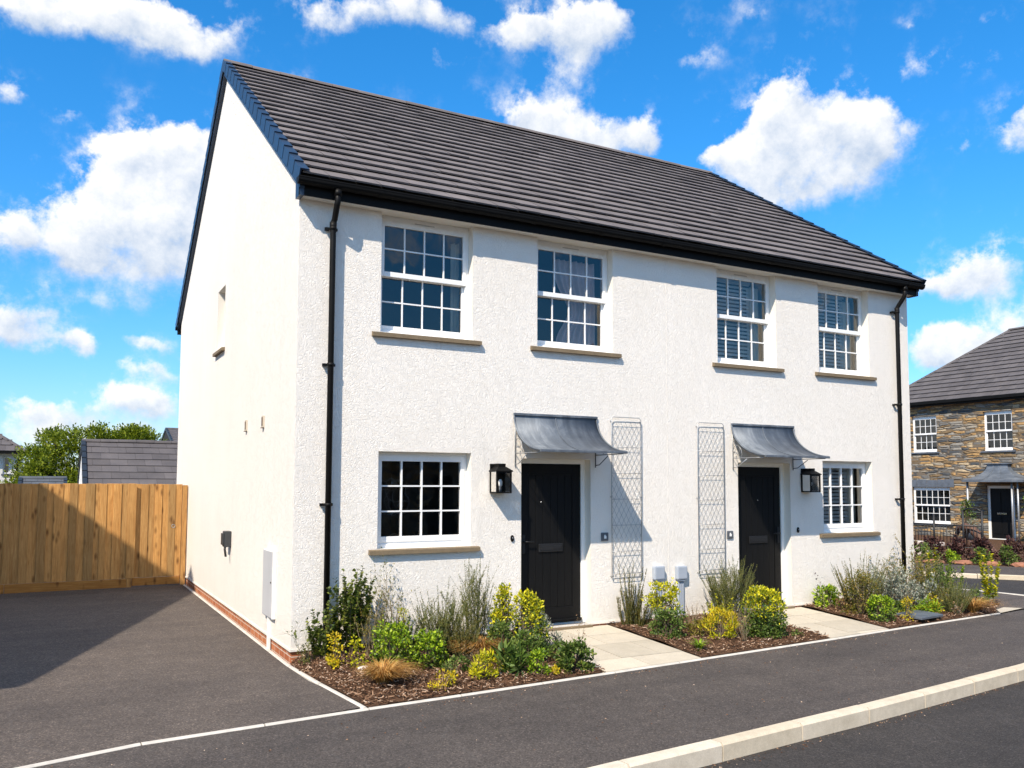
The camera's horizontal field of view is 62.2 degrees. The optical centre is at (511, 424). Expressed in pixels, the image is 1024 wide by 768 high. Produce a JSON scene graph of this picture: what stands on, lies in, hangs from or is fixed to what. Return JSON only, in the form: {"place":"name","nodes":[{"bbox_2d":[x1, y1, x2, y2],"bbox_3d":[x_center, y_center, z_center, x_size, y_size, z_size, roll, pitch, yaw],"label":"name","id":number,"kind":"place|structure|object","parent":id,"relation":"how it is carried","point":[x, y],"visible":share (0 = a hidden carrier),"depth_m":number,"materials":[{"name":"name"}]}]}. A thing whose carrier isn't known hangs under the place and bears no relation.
{"place":"outdoors","nodes":[
{"label":"outdoors","id":0,"kind":"place"},
{"bbox_2d":[0,579,359,767],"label":"driveway","id":1,"kind":"structure","parent":0,"point":[87,671],"depth_m":8.60,"materials":[{"name":"asphalt"}]},
{"bbox_2d":[184,584,366,710],"bbox_3d":[-3.812,2.813,11.750,0.187,0.114,10.097,2,-5,-29],"label":"drive edging","id":2,"kind":"object","parent":1,"relation":"on","point":[308,677],"visible":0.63,"depth_m":9.17,"materials":[{"name":"concrete"}]},
{"bbox_2d":[0,576,1023,743],"bbox_3d":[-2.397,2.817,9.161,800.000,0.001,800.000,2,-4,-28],"label":"ground","id":3,"kind":"structure","parent":0,"point":[664,643],"depth_m":9.78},
{"bbox_2d":[0,434,26,481],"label":"cottage","id":4,"kind":"structure","parent":3,"relation":"on","point":[7,448],"depth_m":35.61,"materials":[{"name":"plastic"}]},
{"bbox_2d":[0,441,78,483],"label":"broadleaf tree","id":5,"kind":"object","parent":3,"relation":"on","point":[36,451],"visible":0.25,"depth_m":32.97,"materials":[{"name":"green plant"}]},
{"bbox_2d":[18,476,66,483],"bbox_3d":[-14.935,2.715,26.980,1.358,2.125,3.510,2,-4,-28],"label":"garage","id":6,"kind":"structure","parent":3,"relation":"on","point":[42,479],"depth_m":26.85,"materials":[{"name":"tile"}]},
{"bbox_2d":[0,483,136,593],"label":"timber fence","id":7,"kind":"object","parent":3,"relation":"on","point":[76,536],"visible":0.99,"depth_m":15.34,"materials":[{"name":"brown wood"}]},
{"bbox_2d":[17,420,123,482],"bbox_3d":[-18.061,2.110,35.031,4.625,4.635,5.112,2,-4,-28],"label":"broadleaf tree","id":8,"kind":"object","parent":3,"relation":"on","point":[54,437],"visible":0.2,"depth_m":34.12,"materials":[{"name":"green plant"}]},
{"bbox_2d":[77,439,177,483],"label":"garage","id":9,"kind":"structure","parent":3,"relation":"on","point":[111,461],"depth_m":22.56,"materials":[{"name":"tile"}]},
{"bbox_2d":[109,421,166,440],"bbox_3d":[-16.273,2.186,36.591,3.058,4.708,3.474,2,-4,-28],"label":"broadleaf tree","id":10,"kind":"object","parent":3,"relation":"on","point":[132,431],"visible":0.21,"depth_m":36.15,"materials":[{"name":"green plant"}]},
{"bbox_2d":[131,484,187,585],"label":"garden gate","id":11,"kind":"structure","parent":3,"relation":"on","point":[160,531],"depth_m":16.14,"materials":[{"name":"brown wood"}]},
{"bbox_2d":[161,428,177,440],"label":"gable house","id":12,"kind":"structure","parent":3,"relation":"on","point":[170,434],"depth_m":48.09,"materials":[{"name":"tile"}]},
{"bbox_2d":[175,59,926,679],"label":"semi detached house","id":13,"kind":"structure","parent":3,"relation":"on","point":[331,223],"depth_m":11.66,"materials":[{"name":"paint"}]},
{"bbox_2d":[221,531,231,556],"bbox_3d":[-4.180,1.748,12.407,0.124,0.372,0.170,2,-4,-28],"label":"outdoor socket","id":14,"kind":"object","parent":13,"relation":"attached to","point":[225,539],"visible":1,"depth_m":12.34,"materials":[{"name":"plastic"}]},
{"bbox_2d":[262,548,276,648],"bbox_3d":[-2.881,2.075,10.047,0.060,1.170,0.490,2,-4,-28],"label":"meter box","id":15,"kind":"object","parent":13,"relation":"attached to","point":[269,584],"visible":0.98,"depth_m":9.98,"materials":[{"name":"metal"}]},
{"bbox_2d":[262,549,272,617],"bbox_3d":[-2.897,1.882,10.052,0.008,0.761,0.466,2,-4,-28],"label":"door","id":16,"kind":"structure","parent":15,"relation":"in","point":[267,555],"depth_m":10.03,"materials":[{"name":"plastic"}]},
{"bbox_2d":[368,452,479,554],"bbox_3d":[-1.059,0.928,10.108,1.397,1.184,0.275,2,-4,-28],"label":"window","id":17,"kind":"structure","parent":13,"relation":"in","point":[420,540],"depth_m":10.14,"materials":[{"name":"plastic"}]},
{"bbox_2d":[372,215,481,345],"bbox_3d":[-1.050,-1.735,10.297,1.400,1.492,0.285,2,-4,-28],"label":"window","id":18,"kind":"structure","parent":13,"relation":"in","point":[388,221],"depth_m":10.36,"materials":[{"name":"plastic"}]},
{"bbox_2d":[450,243,458,332],"bbox_3d":[-0.725,-1.667,10.771,0.110,1.260,0.075,2,-4,-28],"label":"curtain","id":19,"kind":"object","parent":13,"relation":"hanging from","point":[454,291],"visible":0.85,"depth_m":10.77,"materials":[{"name":"fabric"}]},
{"bbox_2d":[489,464,512,492],"bbox_3d":[-0.139,0.665,10.407,0.234,0.362,0.217,2,-4,-28],"label":"wall lantern","id":20,"kind":"object","parent":13,"relation":"attached to","point":[500,478],"depth_m":10.39,"materials":[{"name":"black metal"}]},
{"bbox_2d":[555,259,594,345],"bbox_3d":[0.858,-1.603,11.627,0.650,1.260,0.076,2,-4,-28],"label":"curtain","id":21,"kind":"object","parent":13,"relation":"hanging from","point":[576,334],"visible":0.65,"depth_m":11.64,"materials":[{"name":"fabric"}]},
{"bbox_2d":[530,240,621,357],"bbox_3d":[0.804,-1.659,11.300,1.391,1.492,0.285,2,-4,-28],"label":"window","id":22,"kind":"structure","parent":13,"relation":"in","point":[553,247],"depth_m":11.38,"materials":[{"name":"plastic"}]},
{"bbox_2d":[610,417,641,577],"bbox_3d":[1.530,0.974,11.393,0.497,2.138,0.043,2,-4,-28],"label":"wall trellis","id":23,"kind":"object","parent":13,"relation":"attached to","point":[611,496],"depth_m":11.38,"materials":[{"name":"metal"}]},
{"bbox_2d":[652,566,664,617],"bbox_3d":[1.993,2.342,11.535,0.172,0.825,0.074,2,-4,-28],"label":"cable box","id":24,"kind":"object","parent":13,"relation":"attached to","point":[658,573],"visible":0.58,"depth_m":11.53,"materials":[{"name":"grey plastic"}]},
{"bbox_2d":[675,565,686,614],"bbox_3d":[2.339,2.363,11.722,0.172,0.810,0.074,2,-4,-28],"label":"cable box","id":25,"kind":"object","parent":13,"relation":"attached to","point":[680,574],"visible":0.66,"depth_m":11.72,"materials":[{"name":"grey plastic"}]},
{"bbox_2d":[696,422,725,573],"bbox_3d":[2.831,1.046,12.095,0.497,2.138,0.043,2,-4,-28],"label":"wall trellis","id":26,"kind":"object","parent":13,"relation":"attached to","point":[707,524],"depth_m":12.08,"materials":[{"name":"metal"}]},
{"bbox_2d":[717,278,749,359],"bbox_3d":[3.274,-1.561,12.877,0.870,1.285,0.062,2,-4,-28],"label":"venetian blind","id":27,"kind":"object","parent":13,"relation":"attached to","point":[722,280],"visible":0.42,"depth_m":12.93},
{"bbox_2d":[712,269,784,371],"bbox_3d":[3.466,-1.551,12.739,1.385,1.492,0.285,2,-4,-28],"label":"window","id":28,"kind":"structure","parent":13,"relation":"in","point":[725,274],"depth_m":12.83,"materials":[{"name":"plastic"}]},
{"bbox_2d":[746,288,758,360],"bbox_3d":[3.741,-1.485,13.186,0.210,1.260,0.076,2,-4,-28],"label":"curtain","id":29,"kind":"object","parent":13,"relation":"hanging from","point":[755,338],"visible":0.58,"depth_m":13.18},
{"bbox_2d":[800,468,821,491],"bbox_3d":[4.555,0.855,12.945,0.234,0.362,0.217,2,-4,-28],"label":"wall lantern","id":30,"kind":"object","parent":13,"relation":"attached to","point":[810,479],"depth_m":12.92,"materials":[{"name":"black metal"}]},
{"bbox_2d":[818,293,843,368],"bbox_3d":[5.107,-1.486,13.868,0.860,1.285,0.062,2,-4,-28],"label":"venetian blind","id":31,"kind":"object","parent":13,"relation":"attached to","point":[830,297],"visible":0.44,"depth_m":13.93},
{"bbox_2d":[823,468,847,523],"bbox_3d":[5.120,1.143,13.699,0.850,0.955,0.062,2,-4,-28],"label":"venetian blind","id":32,"kind":"object","parent":13,"relation":"attached to","point":[835,494],"visible":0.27,"depth_m":13.76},
{"bbox_2d":[839,302,851,369],"bbox_3d":[5.565,-1.411,14.172,0.220,1.260,0.076,2,-4,-28],"label":"curtain","id":33,"kind":"object","parent":13,"relation":"hanging from","point":[848,338],"visible":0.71,"depth_m":14.17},
{"bbox_2d":[815,285,876,380],"bbox_3d":[5.297,-1.477,13.730,1.369,1.492,0.285,2,-4,-28],"label":"window","id":34,"kind":"structure","parent":13,"relation":"in","point":[856,295],"depth_m":13.84,"materials":[{"name":"plastic"}]},
{"bbox_2d":[843,468,855,522],"bbox_3d":[5.565,1.190,13.998,0.200,1.075,0.076,2,-4,-28],"label":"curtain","id":35,"kind":"object","parent":13,"relation":"hanging from","point":[848,496],"visible":0.51,"depth_m":13.99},
{"bbox_2d":[820,461,880,537],"bbox_3d":[5.300,1.186,13.547,1.336,1.184,0.275,2,-4,-28],"label":"window","id":36,"kind":"structure","parent":13,"relation":"in","point":[850,527],"depth_m":13.62,"materials":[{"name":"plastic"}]},
{"bbox_2d":[609,611,829,656],"bbox_3d":[2.692,2.659,10.911,2.280,0.130,1.840,2,-4,-28],"label":"garden bed","id":37,"kind":"object","parent":3,"relation":"on","point":[702,654],"visible":0.42,"depth_m":10.38,"materials":[{"name":"soil"}]},
{"bbox_2d":[616,562,646,625],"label":"rosemary shrub","id":38,"kind":"object","parent":37,"relation":"on","point":[627,614],"visible":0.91,"depth_m":11.05,"materials":[{"name":"plant"}]},
{"bbox_2d":[624,584,654,626],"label":"rosemary shrub","id":39,"kind":"object","parent":37,"relation":"on","point":[642,622],"visible":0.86,"depth_m":10.97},
{"bbox_2d":[640,577,682,629],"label":"golden shrub","id":40,"kind":"object","parent":37,"relation":"on","point":[656,602],"visible":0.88,"depth_m":10.67,"materials":[{"name":"yellow plant"}]},
{"bbox_2d":[646,607,687,639],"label":"leafy shrub","id":41,"kind":"object","parent":37,"relation":"on","point":[665,615],"visible":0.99,"depth_m":10.46,"materials":[{"name":"green plant"}]},
{"bbox_2d":[683,619,705,636],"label":"creeping plant","id":42,"kind":"object","parent":37,"relation":"on","point":[691,626],"visible":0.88,"depth_m":10.55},
{"bbox_2d":[697,606,740,638],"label":"golden shrub","id":43,"kind":"object","parent":37,"relation":"on","point":[728,625],"visible":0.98,"depth_m":10.44,"materials":[{"name":"yellow plant"}]},
{"bbox_2d":[699,554,757,617],"bbox_3d":[3.016,2.244,11.762,0.837,0.889,0.762,2,-4,-28],"label":"broom shrub","id":44,"kind":"object","parent":37,"relation":"on","point":[728,592],"visible":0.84,"depth_m":11.65,"materials":[{"name":"plant"}]},
{"bbox_2d":[732,602,755,640],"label":"dry stalks","id":45,"kind":"object","parent":37,"relation":"on","point":[744,633],"visible":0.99,"depth_m":10.37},
{"bbox_2d":[739,584,787,638],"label":"golden shrub","id":46,"kind":"object","parent":37,"relation":"on","point":[767,597],"visible":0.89,"depth_m":10.63,"materials":[{"name":"yellow plant"}]},
{"bbox_2d":[746,608,788,637],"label":"leafy shrub","id":47,"kind":"object","parent":37,"relation":"on","point":[764,632],"visible":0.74,"depth_m":10.55,"materials":[{"name":"green plant"}]},
{"bbox_2d":[589,663,1023,767],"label":"kerb","id":48,"kind":"structure","parent":3,"relation":"on","point":[720,749],"depth_m":7.04,"materials":[{"name":"concrete"}]},
{"bbox_2d":[804,596,999,627],"bbox_3d":[6.333,2.854,13.546,4.080,0.132,2.425,2,-4,-28],"label":"garden bed","id":49,"kind":"object","parent":3,"relation":"on","point":[899,620],"visible":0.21,"depth_m":12.26,"materials":[{"name":"soil"}]},
{"bbox_2d":[290,597,1000,706],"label":"bark mulch","id":50,"kind":"object","parent":49,"relation":"on","point":[367,696],"visible":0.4,"depth_m":8.67,"materials":[{"name":"wood"}]},
{"bbox_2d":[305,603,343,658],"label":"leafy shrub","id":51,"kind":"object","parent":50,"relation":"on","point":[318,638],"visible":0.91,"depth_m":8.96,"materials":[{"name":"green plant"}]},
{"bbox_2d":[325,630,344,668],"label":"variegated shrub","id":52,"kind":"object","parent":50,"relation":"on","point":[334,660],"visible":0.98,"depth_m":8.65,"materials":[{"name":"yellow plant"}]},
{"bbox_2d":[327,562,375,652],"bbox_3d":[-1.726,2.010,9.231,0.518,0.993,0.541,0,-4,1],"label":"climbing shrub","id":53,"kind":"object","parent":50,"relation":"on","point":[346,611],"visible":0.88,"depth_m":9.19,"materials":[{"name":"green plant"}]},
{"bbox_2d":[345,634,368,668],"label":"variegated shrub","id":54,"kind":"object","parent":50,"relation":"on","point":[356,661],"visible":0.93,"depth_m":8.64,"materials":[{"name":"yellow plant"}]},
{"bbox_2d":[352,585,389,657],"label":"thorny shrub","id":55,"kind":"object","parent":50,"relation":"on","point":[366,640],"visible":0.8,"depth_m":9.05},
{"bbox_2d":[350,658,425,684],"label":"bronze grass","id":56,"kind":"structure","parent":50,"relation":"on","point":[382,672],"depth_m":8.03,"materials":[{"name":"plant"}]},
{"bbox_2d":[359,547,417,644],"bbox_3d":[-1.340,1.939,9.408,0.642,1.161,1.028,1,-4,-6],"label":"thorny shrub","id":57,"kind":"object","parent":50,"relation":"on","point":[388,607],"visible":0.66,"depth_m":9.42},
{"bbox_2d":[368,619,416,667],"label":"mounded shrub","id":58,"kind":"object","parent":50,"relation":"on","point":[400,632],"visible":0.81,"depth_m":8.65,"materials":[{"name":"green plant"}]},
{"bbox_2d":[407,628,449,669],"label":"mounded shrub","id":59,"kind":"object","parent":50,"relation":"on","point":[427,660],"visible":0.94,"depth_m":8.68,"materials":[{"name":"green plant"}]},
{"bbox_2d":[410,584,467,655],"bbox_3d":[-0.791,2.094,9.202,0.652,0.865,0.637,0,-4,-1],"label":"heather shrub","id":60,"kind":"object","parent":50,"relation":"on","point":[447,618],"visible":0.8,"depth_m":9.12,"materials":[{"name":"plant"}]},
{"bbox_2d":[427,668,457,690],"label":"golden groundcover","id":61,"kind":"object","parent":50,"relation":"on","point":[447,680],"visible":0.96,"depth_m":8.01,"materials":[{"name":"plant"}]},
{"bbox_2d":[441,654,471,672],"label":"creeping plant","id":62,"kind":"object","parent":50,"relation":"on","point":[460,659],"visible":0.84,"depth_m":8.54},
{"bbox_2d":[440,614,482,659],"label":"heather shrub","id":63,"kind":"object","parent":50,"relation":"on","point":[464,634],"visible":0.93,"depth_m":9.06,"materials":[{"name":"plant"}]},
{"bbox_2d":[450,554,498,639],"bbox_3d":[-0.447,2.015,9.808,0.594,1.061,0.570,-2,-4,27],"label":"young conifer","id":64,"kind":"object","parent":50,"relation":"on","point":[478,601],"visible":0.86,"depth_m":9.74,"materials":[{"name":"plant"}]},
{"bbox_2d":[447,636,507,656],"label":"bronze grass","id":65,"kind":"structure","parent":50,"relation":"on","point":[481,645],"depth_m":9.03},
{"bbox_2d":[468,647,498,679],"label":"golden groundcover","id":66,"kind":"object","parent":50,"relation":"on","point":[478,672],"visible":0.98,"depth_m":8.32,"materials":[{"name":"yellow plant"}]},
{"bbox_2d":[485,619,510,659],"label":"leafy shrub","id":67,"kind":"object","parent":50,"relation":"on","point":[500,628],"visible":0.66,"depth_m":9.18,"materials":[{"name":"green plant"}]},
{"bbox_2d":[487,583,517,649],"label":"golden shrub","id":68,"kind":"object","parent":50,"relation":"on","point":[500,613],"visible":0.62,"depth_m":9.52,"materials":[{"name":"yellow plant"}]},
{"bbox_2d":[491,633,529,678],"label":"broadleaf plant","id":69,"kind":"object","parent":50,"relation":"on","point":[512,662],"visible":0.98,"depth_m":8.52,"materials":[{"name":"plant"}]},
{"bbox_2d":[507,589,551,653],"bbox_3d":[0.185,2.173,9.307,0.581,0.772,0.476,2,-4,-28],"label":"golden shrub","id":70,"kind":"object","parent":50,"relation":"on","point":[531,622],"visible":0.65,"depth_m":9.29,"materials":[{"name":"yellow plant"}]},
{"bbox_2d":[512,628,555,660],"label":"leafy shrub","id":71,"kind":"object","parent":50,"relation":"on","point":[539,642],"visible":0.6,"depth_m":9.04,"materials":[{"name":"green plant"}]},
{"bbox_2d":[525,646,550,674],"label":"broadleaf plant","id":72,"kind":"object","parent":50,"relation":"on","point":[535,665],"visible":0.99,"depth_m":8.56,"materials":[{"name":"green plant"}]},
{"bbox_2d":[552,636,596,673],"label":"broadleaf plant","id":73,"kind":"object","parent":50,"relation":"on","point":[568,659],"visible":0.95,"depth_m":8.73,"materials":[{"name":"green plant"}]},
{"bbox_2d":[811,584,841,608],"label":"broadleaf plant","id":74,"kind":"object","parent":49,"relation":"on","point":[829,598],"visible":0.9,"depth_m":12.82,"materials":[{"name":"green plant"}]},
{"bbox_2d":[830,549,888,613],"bbox_3d":[5.120,2.310,12.498,0.805,0.975,0.811,-1,-4,15],"label":"rosemary shrub","id":75,"kind":"object","parent":49,"relation":"on","point":[840,583],"visible":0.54,"depth_m":12.37,"materials":[{"name":"plant"}]},
{"bbox_2d":[837,568,882,615],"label":"leafy shrub","id":76,"kind":"object","parent":49,"relation":"on","point":[860,604],"visible":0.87,"depth_m":12.25,"materials":[{"name":"green plant"}]},
{"bbox_2d":[864,594,896,621],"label":"mounded shrub","id":77,"kind":"object","parent":49,"relation":"on","point":[875,610],"visible":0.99,"depth_m":11.94,"materials":[{"name":"green plant"}]},
{"bbox_2d":[865,555,928,608],"bbox_3d":[5.693,2.386,12.762,0.858,0.845,0.916,2,-4,-28],"label":"silver plant","id":78,"kind":"object","parent":49,"relation":"on","point":[891,586],"visible":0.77,"depth_m":12.79,"materials":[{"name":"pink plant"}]},
{"bbox_2d":[891,572,937,608],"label":"silver plant","id":79,"kind":"object","parent":49,"relation":"on","point":[919,595],"visible":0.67,"depth_m":12.79,"materials":[{"name":"white plant"}]},
{"bbox_2d":[882,534,955,600],"bbox_3d":[6.360,2.283,13.561,1.105,1.110,1.108,2,-4,-28],"label":"arching shrub","id":80,"kind":"object","parent":49,"relation":"on","point":[920,578],"visible":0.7,"depth_m":13.43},
{"bbox_2d":[896,610,942,619],"bbox_3d":[5.871,2.743,12.221,0.580,0.036,0.380,3,-2,-35],"label":"slate slab","id":81,"kind":"object","parent":49,"relation":"on","point":[921,615],"depth_m":12.16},
{"bbox_2d":[913,595,943,612],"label":"strap plant","id":82,"kind":"object","parent":49,"relation":"on","point":[923,607],"visible":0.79,"depth_m":12.52,"materials":[{"name":"green plant"}]},
{"bbox_2d":[907,553,966,598],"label":"arching shrub","id":83,"kind":"object","parent":49,"relation":"on","point":[940,577],"visible":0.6,"depth_m":13.55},
{"bbox_2d":[925,578,978,614],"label":"lavender shrub","id":84,"kind":"object","parent":49,"relation":"on","point":[949,604],"visible":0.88,"depth_m":12.77,"materials":[{"name":"plant"}]},
{"bbox_2d":[977,551,1000,602],"bbox_3d":[7.901,2.530,14.040,0.356,0.880,0.432,-2,-5,33],"label":"yellow sapling","id":85,"kind":"object","parent":49,"relation":"on","point":[987,591],"visible":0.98,"depth_m":14.00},
{"bbox_2d":[909,326,1023,542],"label":"stone house","id":86,"kind":"structure","parent":3,"relation":"on","point":[967,423],"depth_m":32.28,"materials":[{"name":"stone"}]},
{"bbox_2d":[911,416,939,453],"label":"window","id":87,"kind":"structure","parent":86,"relation":"in","point":[926,451],"depth_m":33.78,"materials":[{"name":"plastic"}]},
{"bbox_2d":[914,487,950,525],"bbox_3d":[16.474,3.210,33.288,0.255,1.482,1.830,2,-4,-28],"label":"window","id":88,"kind":"structure","parent":86,"relation":"in","point":[915,488],"depth_m":33.41,"materials":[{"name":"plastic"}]},
{"bbox_2d":[980,410,1015,452],"bbox_3d":[17.802,0.270,31.055,0.255,1.512,1.300,2,-4,-28],"label":"window","id":89,"kind":"structure","parent":86,"relation":"in","point":[1004,449],"depth_m":31.15,"materials":[{"name":"plastic"}]},
{"bbox_2d":[913,534,1023,566],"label":"garden bed","id":90,"kind":"object","parent":3,"relation":"on","point":[996,544],"depth_m":28.27,"materials":[{"name":"plant"}]},
{"bbox_2d":[915,535,944,559],"bbox_3d":[10.853,3.221,21.995,0.712,0.694,0.699,2,-4,-28],"label":"purple heuchera","id":91,"kind":"object","parent":90,"relation":"on","point":[931,540],"visible":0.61,"depth_m":21.91,"materials":[{"name":"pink plant"}]},
{"bbox_2d":[913,508,983,555],"bbox_3d":[12.263,3.064,24.106,0.060,1.421,2.330,2,-4,-28],"label":"iron railing","id":92,"kind":"object","parent":90,"relation":"on","point":[963,529],"visible":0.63,"depth_m":23.67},
{"bbox_2d":[940,537,971,560],"bbox_3d":[11.330,3.210,21.774,0.720,0.673,0.684,0,-4,9],"label":"purple heuchera","id":93,"kind":"object","parent":90,"relation":"on","point":[958,547],"visible":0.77,"depth_m":21.64,"materials":[{"name":"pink plant"}]},
{"bbox_2d":[958,498,975,524],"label":"climbing plant","id":94,"kind":"object","parent":90,"relation":"on","point":[966,505],"visible":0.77,"depth_m":30.83,"materials":[{"name":"green plant"}]},
{"bbox_2d":[954,523,998,558],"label":"shrub","id":95,"kind":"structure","parent":90,"relation":"on","point":[976,529],"depth_m":23.64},
{"bbox_2d":[968,536,999,561],"bbox_3d":[11.915,3.174,21.503,0.677,0.703,0.664,2,-4,-28],"label":"purple heuchera","id":96,"kind":"object","parent":90,"relation":"on","point":[983,542],"visible":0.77,"depth_m":21.44,"materials":[{"name":"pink plant"}]},
{"bbox_2d":[994,535,1023,563],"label":"purple heuchera","id":97,"kind":"object","parent":90,"relation":"on","point":[1017,546],"visible":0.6,"depth_m":21.17,"materials":[{"name":"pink plant"}]},
{"bbox_2d":[998,544,1019,564],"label":"green perennial","id":98,"kind":"object","parent":90,"relation":"on","point":[1008,555],"visible":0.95,"depth_m":20.77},
{"bbox_2d":[914,563,1023,574],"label":"pavement beyond lane","id":99,"kind":"structure","parent":3,"relation":"on","point":[975,569],"depth_m":19.66,"materials":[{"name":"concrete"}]},
{"bbox_2d":[915,576,1023,594],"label":"lane","id":100,"kind":"structure","parent":3,"relation":"on","point":[1011,586],"depth_m":17.22,"materials":[{"name":"asphalt"}]},
{"bbox_2d":[916,571,1023,579],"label":"lane kerb","id":101,"kind":"structure","parent":3,"relation":"on","point":[1001,576],"depth_m":18.23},
{"bbox_2d":[0,0,1023,470],"label":"sky","id":102,"kind":"structure","parent":0,"point":[893,128],"materials":[{"name":"blue"}]},
{"bbox_2d":[33,610,1023,767],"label":"pavement","id":103,"kind":"structure","parent":0,"point":[551,729],"depth_m":7.30,"materials":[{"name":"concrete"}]},
{"bbox_2d":[15,613,999,767],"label":"bed edging","id":104,"kind":"object","parent":103,"relation":"on","point":[276,723],"visible":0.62,"depth_m":7.62,"materials":[{"name":"concrete"}]},
{"bbox_2d":[537,625,700,672],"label":"garden path","id":105,"kind":"structure","parent":0,"point":[616,649],"depth_m":9.84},
{"bbox_2d":[750,607,887,638],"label":"garden path","id":106,"kind":"structure","parent":0,"point":[832,626],"depth_m":11.67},
{"bbox_2d":[700,681,1023,767],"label":"road","id":107,"kind":"structure","parent":0,"point":[983,730],"depth_m":6.89,"materials":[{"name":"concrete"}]},
{"bbox_2d":[918,586,1023,611],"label":"side driveway","id":108,"kind":"structure","parent":0,"point":[1013,601],"depth_m":14.52,"materials":[{"name":"concrete"}]},
{"bbox_2d":[963,596,1009,612],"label":"bronze grass","id":109,"kind":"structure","parent":0,"point":[973,605],"depth_m":12.82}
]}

